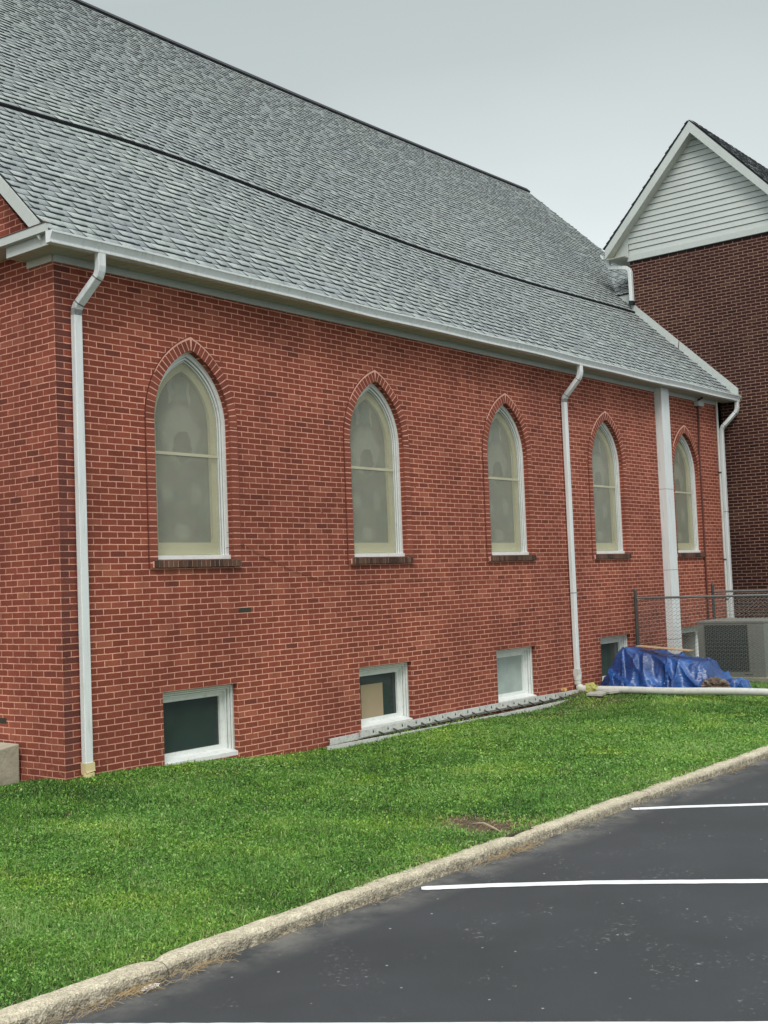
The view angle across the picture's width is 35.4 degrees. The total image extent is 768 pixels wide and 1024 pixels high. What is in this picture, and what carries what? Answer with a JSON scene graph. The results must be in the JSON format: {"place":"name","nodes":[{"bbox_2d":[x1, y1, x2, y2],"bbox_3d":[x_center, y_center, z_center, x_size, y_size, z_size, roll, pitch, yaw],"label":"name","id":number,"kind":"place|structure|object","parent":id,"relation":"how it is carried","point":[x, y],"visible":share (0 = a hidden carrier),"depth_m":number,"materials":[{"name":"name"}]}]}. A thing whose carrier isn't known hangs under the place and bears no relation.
{"place":"outdoors","nodes":[
{"label":"outdoors","id":0,"kind":"place"},
{"bbox_2d":[0,680,767,1008],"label":"lawn ground","id":1,"kind":"structure","parent":0,"point":[482,827],"depth_m":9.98,"materials":[{"name":"green plant"}]},
{"bbox_2d":[0,742,18,785],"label":"concrete block","id":2,"kind":"structure","parent":1,"relation":"on","point":[9,763],"depth_m":12.51,"materials":[{"name":"beige concrete"}]},
{"bbox_2d":[0,0,740,782],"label":"church","id":3,"kind":"structure","parent":1,"relation":"on","point":[320,424],"depth_m":16.21,"materials":[{"name":"red brick"}]},
{"bbox_2d":[144,336,241,568],"bbox_3d":[-2.256,-0.688,13.870,0.272,2.675,1.417,-5,-4,39],"label":"arched window","id":4,"kind":"structure","parent":3,"relation":"in","point":[179,452],"depth_m":14.00,"materials":[{"name":"beige glass"}]},
{"bbox_2d":[163,684,237,764],"bbox_3d":[-2.174,2.420,13.735,0.260,0.834,1.138,-5,-4,39],"label":"basement window","id":5,"kind":"structure","parent":3,"relation":"in","point":[199,722],"depth_m":13.83,"materials":[{"name":"white paint"}]},
{"bbox_2d":[343,369,413,564],"bbox_3d":[-0.154,-0.619,16.490,0.272,2.675,1.417,-5,-4,39],"label":"arched window","id":6,"kind":"structure","parent":3,"relation":"in","point":[366,464],"depth_m":16.66,"materials":[{"name":"beige glass"}]},
{"bbox_2d":[359,662,412,729],"bbox_3d":[-0.066,2.488,16.350,0.245,0.834,1.138,-5,-4,39],"label":"basement window","id":7,"kind":"structure","parent":3,"relation":"in","point":[384,691],"depth_m":16.47,"materials":[{"name":"white paint"}]},
{"bbox_2d":[482,392,536,561],"bbox_3d":[1.889,-0.551,19.036,0.272,2.675,1.417,-5,-4,39],"label":"arched window","id":8,"kind":"structure","parent":3,"relation":"in","point":[498,467],"depth_m":19.24,"materials":[{"name":"beige glass"}]},
{"bbox_2d":[496,646,536,702],"bbox_3d":[1.977,2.555,18.896,0.245,0.834,1.138,-5,-4,39],"label":"basement window","id":9,"kind":"structure","parent":3,"relation":"in","point":[514,666],"depth_m":19.07,"materials":[{"name":"white glass"}]},
{"bbox_2d":[588,410,631,559],"bbox_3d":[3.944,-0.484,21.597,0.272,2.675,1.417,-5,-4,39],"label":"arched window","id":10,"kind":"structure","parent":3,"relation":"in","point":[605,545],"depth_m":21.84,"materials":[{"name":"beige glass"}]},
{"bbox_2d":[600,634,627,680],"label":"basement window","id":11,"kind":"structure","parent":3,"relation":"in","point":[610,645],"depth_m":21.55,"materials":[{"name":"glass"}]},
{"bbox_2d":[672,425,705,557],"bbox_3d":[5.997,-0.417,24.155,0.272,2.675,1.417,-5,-4,39],"label":"arched window","id":12,"kind":"structure","parent":3,"relation":"in","point":[687,544],"depth_m":24.44,"materials":[{"name":"beige glass"}]},
{"bbox_2d":[682,626,698,656],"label":"basement window","id":13,"kind":"structure","parent":3,"relation":"in","point":[687,629],"depth_m":24.20,"materials":[{"name":"white paint"}]},
{"bbox_2d":[36,759,765,1023],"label":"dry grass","id":14,"kind":"structure","parent":1,"relation":"on","point":[136,989],"depth_m":6.87,"materials":[{"name":"plant"}]},
{"bbox_2d":[326,690,579,749],"bbox_3d":[1.413,2.968,17.658,0.256,0.202,7.060,-5,-4,39],"label":"extension ladder","id":15,"kind":"object","parent":1,"relation":"on","point":[429,720],"visible":0.79,"depth_m":17.08,"materials":[{"name":"metal"}]},
{"bbox_2d":[472,822,500,831],"bbox_3d":[0.865,2.616,10.028,0.032,0.038,0.466,-1,-4,-26],"label":"exposed root","id":16,"kind":"object","parent":1,"relation":"on","point":[484,823],"visible":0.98,"depth_m":10.04,"materials":[{"name":"brown wood"}]},
{"bbox_2d":[586,691,605,695],"bbox_3d":[3.466,2.941,19.525,0.260,0.040,0.400,-2,-2,27],"label":"stone slab","id":17,"kind":"object","parent":1,"relation":"on","point":[596,693],"depth_m":19.38,"materials":[{"name":"grey stone"}]},
{"bbox_2d":[586,682,597,692],"bbox_3d":[3.390,2.877,19.644,0.172,0.204,0.126,-5,-4,39],"label":"yellow rag","id":18,"kind":"object","parent":17,"relation":"on","point":[592,687],"visible":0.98,"depth_m":19.65,"materials":[{"name":"fabric"}]},
{"bbox_2d":[602,690,619,693],"bbox_3d":[3.694,2.923,19.586,0.240,0.040,0.180,-1,-1,-34],"label":"stone slab","id":19,"kind":"object","parent":1,"relation":"on","point":[611,691],"depth_m":19.52,"materials":[{"name":"grey stone"}]},
{"bbox_2d":[573,676,767,695],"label":"drain pipe","id":20,"kind":"object","parent":1,"relation":"on","point":[689,691],"visible":0.88,"depth_m":18.93,"materials":[{"name":"white plastic"}]},
{"bbox_2d":[600,646,757,695],"bbox_3d":[4.921,2.638,20.226,2.546,0.778,1.739,-5,-4,39],"label":"blue tarp","id":21,"kind":"object","parent":1,"relation":"on","point":[634,666],"visible":0.82,"depth_m":19.94,"materials":[{"name":"blue plastic"}]},
{"bbox_2d":[636,645,693,650],"bbox_3d":[4.732,2.298,20.309,0.960,0.093,0.200,-5,-4,39],"label":"wooden board","id":22,"kind":"object","parent":21,"relation":"on","point":[656,647],"visible":1,"depth_m":20.24,"materials":[{"name":"brown wood"}]},
{"bbox_2d":[700,677,730,695],"bbox_3d":[5.262,2.773,19.104,0.519,0.325,0.254,-5,-4,39],"label":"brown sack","id":23,"kind":"object","parent":21,"relation":"on","point":[715,682],"visible":0.58,"depth_m":19.06,"materials":[{"name":"brown fabric"}]},
{"bbox_2d":[600,120,767,617],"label":"church wing","id":24,"kind":"structure","parent":1,"relation":"on","point":[686,247],"depth_m":25.86,"materials":[{"name":"red brick"}]},
{"bbox_2d":[633,588,767,683],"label":"chain link fence","id":25,"kind":"object","parent":1,"relation":"on","point":[635,597],"visible":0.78,"depth_m":21.00,"materials":[{"name":"metal"}]},
{"bbox_2d":[696,618,767,681],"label":"air conditioner","id":26,"kind":"object","parent":1,"relation":"on","point":[711,637],"visible":0.77,"depth_m":21.25,"materials":[{"name":"beige metal"}]},
{"bbox_2d":[711,583,767,618],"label":"chain link fence","id":27,"kind":"object","parent":1,"relation":"on","point":[713,592],"visible":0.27,"depth_m":23.70,"materials":[{"name":"metal"}]},
{"bbox_2d":[45,758,767,1023],"bbox_3d":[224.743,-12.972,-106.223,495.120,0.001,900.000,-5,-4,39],"label":"parking lot","id":28,"kind":"structure","parent":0,"point":[686,952],"depth_m":7.06,"materials":[{"name":"grey asphalt"}]},
{"bbox_2d":[142,983,159,990],"bbox_3d":[-1.273,2.589,6.550,0.051,0.033,0.142,-5,-4,39],"label":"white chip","id":29,"kind":"object","parent":28,"relation":"on","point":[150,986],"visible":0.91,"depth_m":6.54,"materials":[{"name":"paint"}]},
{"bbox_2d":[75,1021,767,1023],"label":"parking line","id":30,"kind":"object","parent":28,"relation":"on","point":[747,1022],"visible":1,"depth_m":5.82,"materials":[{"name":"white paint"}]},
{"bbox_2d":[421,879,767,889],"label":"parking line","id":31,"kind":"object","parent":28,"relation":"on","point":[595,882],"visible":1,"depth_m":8.40,"materials":[{"name":"white paint"}]},
{"bbox_2d":[631,803,767,809],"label":"parking line","id":32,"kind":"object","parent":28,"relation":"on","point":[691,806],"visible":1,"depth_m":10.97,"materials":[{"name":"white paint"}]},
{"bbox_2d":[82,0,767,251],"label":"sky","id":33,"kind":"structure","parent":0,"point":[575,104],"materials":[{"name":"grey"}]},
{"label":"ground","id":34,"kind":"structure","parent":0,"visible":0},
{"bbox_2d":[0,745,767,1023],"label":"kerb","id":35,"kind":"structure","parent":34,"relation":"on","point":[55,1004],"depth_m":7.70,"materials":[{"name":"concrete"}]}
]}

